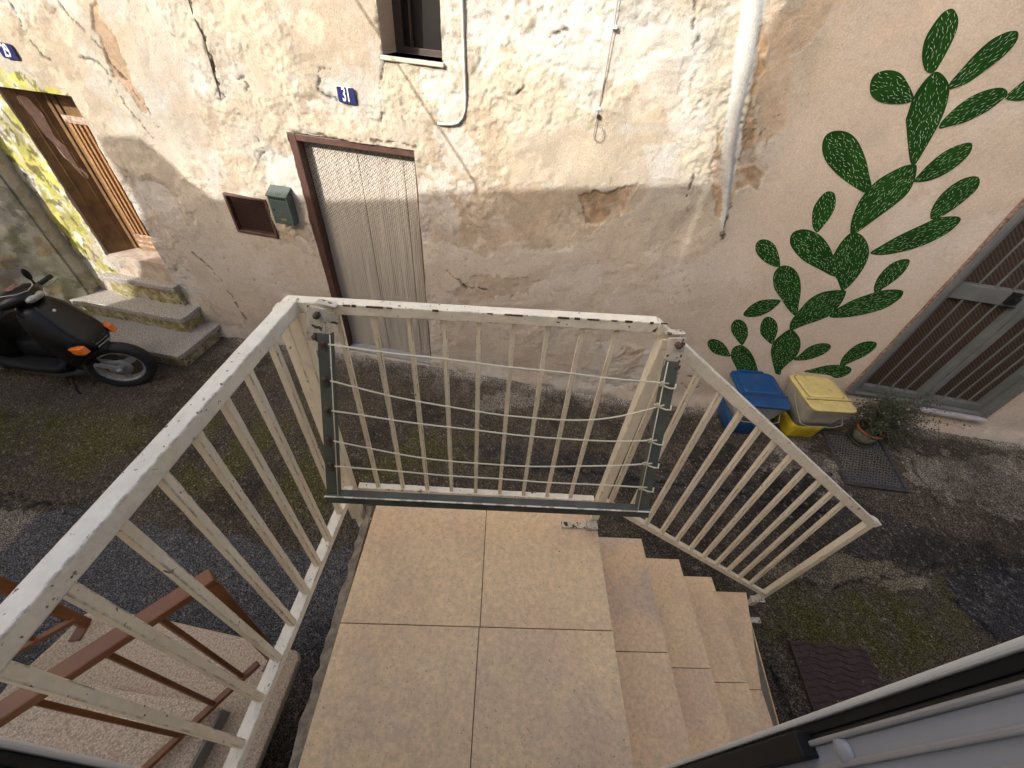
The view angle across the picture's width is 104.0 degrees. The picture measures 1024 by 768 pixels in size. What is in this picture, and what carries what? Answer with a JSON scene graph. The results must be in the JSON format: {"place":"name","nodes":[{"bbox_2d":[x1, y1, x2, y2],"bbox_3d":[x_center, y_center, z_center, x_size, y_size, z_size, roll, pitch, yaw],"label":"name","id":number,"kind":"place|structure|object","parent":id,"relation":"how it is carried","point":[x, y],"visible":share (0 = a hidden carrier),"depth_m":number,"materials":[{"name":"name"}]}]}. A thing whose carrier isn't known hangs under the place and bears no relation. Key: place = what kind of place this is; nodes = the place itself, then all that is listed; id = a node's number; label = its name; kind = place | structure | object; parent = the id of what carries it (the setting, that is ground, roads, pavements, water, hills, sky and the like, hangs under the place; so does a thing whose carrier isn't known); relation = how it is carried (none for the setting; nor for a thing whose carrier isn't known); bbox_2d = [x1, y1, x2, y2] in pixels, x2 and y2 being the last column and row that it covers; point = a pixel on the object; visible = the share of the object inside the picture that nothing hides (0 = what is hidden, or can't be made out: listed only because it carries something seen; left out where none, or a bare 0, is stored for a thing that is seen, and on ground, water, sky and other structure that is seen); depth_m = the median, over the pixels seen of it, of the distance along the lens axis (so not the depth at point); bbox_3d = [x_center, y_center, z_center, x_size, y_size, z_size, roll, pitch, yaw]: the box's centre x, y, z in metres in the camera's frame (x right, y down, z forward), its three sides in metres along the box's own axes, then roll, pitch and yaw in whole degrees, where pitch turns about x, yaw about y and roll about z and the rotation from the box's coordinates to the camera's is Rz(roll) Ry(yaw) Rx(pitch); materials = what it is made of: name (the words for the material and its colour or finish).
{"place":"outdoors","nodes":[
{"label":"outdoors","id":0,"kind":"place"},
{"bbox_2d":[0,227,1023,767],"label":"street ground","id":1,"kind":"structure","parent":0,"point":[960,603],"depth_m":2.83,"materials":[{"name":"grey asphalt"}]},
{"bbox_2d":[0,148,100,310],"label":"corner house","id":2,"kind":"structure","parent":1,"relation":"on","point":[35,243],"depth_m":3.42,"materials":[{"name":"paint"}]},
{"bbox_2d":[0,269,156,393],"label":"motor scooter","id":3,"kind":"object","parent":1,"relation":"on","point":[41,333],"visible":1,"depth_m":3.15,"materials":[{"name":"black plastic"}]},
{"bbox_2d":[70,248,220,366],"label":"stone steps","id":4,"kind":"structure","parent":1,"relation":"on","point":[157,317],"depth_m":3.77,"materials":[{"name":"grey stone"}]},
{"bbox_2d":[0,613,300,767],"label":"pebbled porch","id":5,"kind":"object","parent":1,"relation":"on","point":[86,736],"visible":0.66,"depth_m":1.62,"materials":[{"name":"concrete"}]},
{"bbox_2d":[0,576,91,656],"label":"porch railing","id":6,"kind":"object","parent":5,"relation":"on","point":[68,617],"visible":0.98,"depth_m":1.71,"materials":[{"name":"brown paint"}]},
{"bbox_2d":[0,569,273,767],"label":"porch railing","id":7,"kind":"object","parent":5,"relation":"on","point":[20,701],"visible":0.82,"depth_m":1.18,"materials":[{"name":"brown paint"}]},
{"bbox_2d":[0,0,825,399],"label":"old house","id":8,"kind":"structure","parent":1,"relation":"on","point":[124,124],"depth_m":2.56,"materials":[{"name":"paint"}]},
{"bbox_2d":[0,42,18,59],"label":"number sign","id":9,"kind":"object","parent":8,"relation":"attached to","point":[7,51],"visible":1,"depth_m":2.58,"materials":[{"name":"blue ceramic"}]},
{"bbox_2d":[41,92,156,250],"bbox_3d":[-3.237,-1.672,3.290,0.442,1.230,0.080,10,44,4],"label":"door","id":10,"kind":"structure","parent":8,"relation":"in","point":[63,107],"depth_m":3.22,"materials":[{"name":"brown wood"}]},
{"bbox_2d":[188,0,220,97],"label":"torn wire","id":11,"kind":"object","parent":8,"relation":"attached to","point":[206,49],"visible":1,"depth_m":2.38,"materials":[{"name":"brown"}]},
{"bbox_2d":[265,185,298,225],"bbox_3d":[-1.689,-1.312,2.944,0.160,0.252,0.090,10,44,4],"label":"mailbox","id":12,"kind":"object","parent":8,"relation":"attached to","point":[282,204],"visible":1,"depth_m":2.91,"materials":[{"name":"green metal"}]},
{"bbox_2d":[336,86,355,103],"bbox_3d":[-0.997,-1.739,2.409,0.111,0.083,0.010,10,44,4],"label":"number sign","id":13,"kind":"object","parent":8,"relation":"attached to","point":[346,95],"visible":1,"depth_m":2.40,"materials":[{"name":"blue ceramic"}]},
{"bbox_2d":[303,141,429,355],"bbox_3d":[-1.095,-0.974,3.295,0.796,1.746,0.034,11,44,4],"label":"chain curtain","id":14,"kind":"object","parent":8,"relation":"hanging from","point":[368,202],"visible":0.81,"depth_m":3.08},
{"bbox_2d":[380,0,444,67],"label":"window","id":15,"kind":"structure","parent":8,"relation":"in","point":[417,23],"depth_m":2.30,"materials":[{"name":"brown wood"}]},
{"bbox_2d":[437,0,466,125],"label":"conduit","id":16,"kind":"object","parent":8,"relation":"attached to","point":[464,70],"visible":1,"depth_m":2.22,"materials":[{"name":"white plastic"}]},
{"bbox_2d":[593,0,617,141],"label":"hanging wire","id":17,"kind":"object","parent":8,"relation":"attached to","point":[614,26],"visible":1,"depth_m":2.13,"materials":[{"name":"grey"}]},
{"bbox_2d":[12,351,1022,697],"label":"grit","id":18,"kind":"object","parent":1,"relation":"on","point":[654,481],"visible":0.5,"depth_m":3.01,"materials":[{"name":"grey gravel"}]},
{"bbox_2d":[288,506,778,767],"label":"tiled staircase","id":19,"kind":"structure","parent":1,"relation":"on","point":[671,651],"depth_m":1.39,"materials":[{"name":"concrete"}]},
{"bbox_2d":[316,517,615,766],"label":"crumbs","id":20,"kind":"object","parent":19,"relation":"on","point":[470,650],"visible":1,"depth_m":1.31,"materials":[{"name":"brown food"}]},
{"bbox_2d":[287,295,674,530],"bbox_3d":[-0.108,0.227,1.332,1.005,1.111,0.084,3,44,-3],"label":"front railing","id":21,"kind":"object","parent":19,"relation":"on","point":[658,327],"visible":0.94,"depth_m":1.09,"materials":[{"name":"white metal"}]},
{"bbox_2d":[0,296,357,767],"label":"side railing","id":22,"kind":"object","parent":21,"relation":"attached to","point":[39,592],"visible":0.98,"depth_m":0.73,"materials":[{"name":"white metal"}]},
{"bbox_2d":[307,299,686,517],"bbox_3d":[-0.045,0.089,1.044,0.921,0.502,0.259,3,44,-3],"label":"drying rack","id":23,"kind":"object","parent":21,"relation":"attached to","point":[318,318],"visible":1,"depth_m":1.06,"materials":[{"name":"metal"}]},
{"bbox_2d":[606,343,881,622],"bbox_3d":[0.986,0.654,1.735,1.316,1.956,0.172,3,44,-3],"label":"stair railing","id":24,"kind":"object","parent":19,"relation":"on","point":[699,365],"visible":0.88,"depth_m":1.60,"materials":[{"name":"white metal"}]},
{"bbox_2d":[717,369,790,433],"bbox_3d":[1.899,0.177,3.235,0.377,0.431,0.413,3,44,-3],"label":"recycling bin","id":25,"kind":"object","parent":1,"relation":"on","point":[763,394],"visible":0.73,"depth_m":3.10,"materials":[{"name":"blue plastic"}]},
{"bbox_2d":[773,374,856,436],"bbox_3d":[2.357,0.203,3.203,0.370,0.431,0.402,3,44,-3],"label":"recycling bin","id":26,"kind":"object","parent":1,"relation":"on","point":[818,403],"visible":0.89,"depth_m":3.07,"materials":[{"name":"yellow plastic"}]},
{"bbox_2d":[787,640,883,710],"bbox_3d":[1.805,1.617,2.200,0.431,0.047,0.316,7,44,1],"label":"utility cover","id":27,"kind":"object","parent":1,"relation":"on","point":[829,675],"visible":0.84,"depth_m":2.21,"materials":[{"name":"brown metal"}]},
{"bbox_2d":[649,0,1023,444],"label":"painted house","id":28,"kind":"structure","parent":1,"relation":"on","point":[947,327],"depth_m":2.43,"materials":[{"name":"paint"}]},
{"bbox_2d":[707,9,1023,377],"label":"cactus mural","id":29,"kind":"object","parent":28,"relation":"attached to","point":[845,160],"visible":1,"depth_m":2.33,"materials":[{"name":"green paint"}]},
{"bbox_2d":[846,205,1023,417],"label":"door","id":30,"kind":"structure","parent":28,"relation":"in","point":[966,347],"depth_m":2.83,"materials":[{"name":"grey paint"}]},
{"bbox_2d":[822,431,909,493],"bbox_3d":[2.717,0.594,3.102,0.423,0.105,0.501,10,44,4],"label":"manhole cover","id":31,"kind":"object","parent":1,"relation":"on","point":[893,481],"visible":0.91,"depth_m":3.02,"materials":[{"name":"metal"}]},
{"bbox_2d":[847,419,885,447],"bbox_3d":[2.802,0.397,3.172,0.194,0.141,0.195,3,44,-3],"label":"flower pot","id":32,"kind":"object","parent":31,"relation":"on","point":[855,437],"visible":0.72,"depth_m":3.15,"materials":[{"name":"brown"}]},
{"bbox_2d":[847,381,970,463],"bbox_3d":[2.909,0.246,2.982,0.730,0.428,0.556,-13,47,-19],"label":"flowering shrub","id":33,"kind":"object","parent":32,"relation":"in","point":[881,417],"visible":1,"depth_m":2.96,"materials":[{"name":"green plant"}]},
{"bbox_3d":[0.769,1.270,-3.829,13.710,9.420,6.740,3,44,-3],"label":"own house","id":34,"kind":"object","parent":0,"visible":0},
{"bbox_2d":[0,736,140,767],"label":"door leaf","id":35,"kind":"object","parent":34,"relation":"attached to","point":[14,753],"depth_m":0.47,"materials":[{"name":"white metal"}]},
{"bbox_2d":[661,636,1023,767],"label":"door leaf","id":36,"kind":"object","parent":34,"relation":"attached to","point":[966,712],"visible":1,"depth_m":0.45,"materials":[{"name":"white metal"}]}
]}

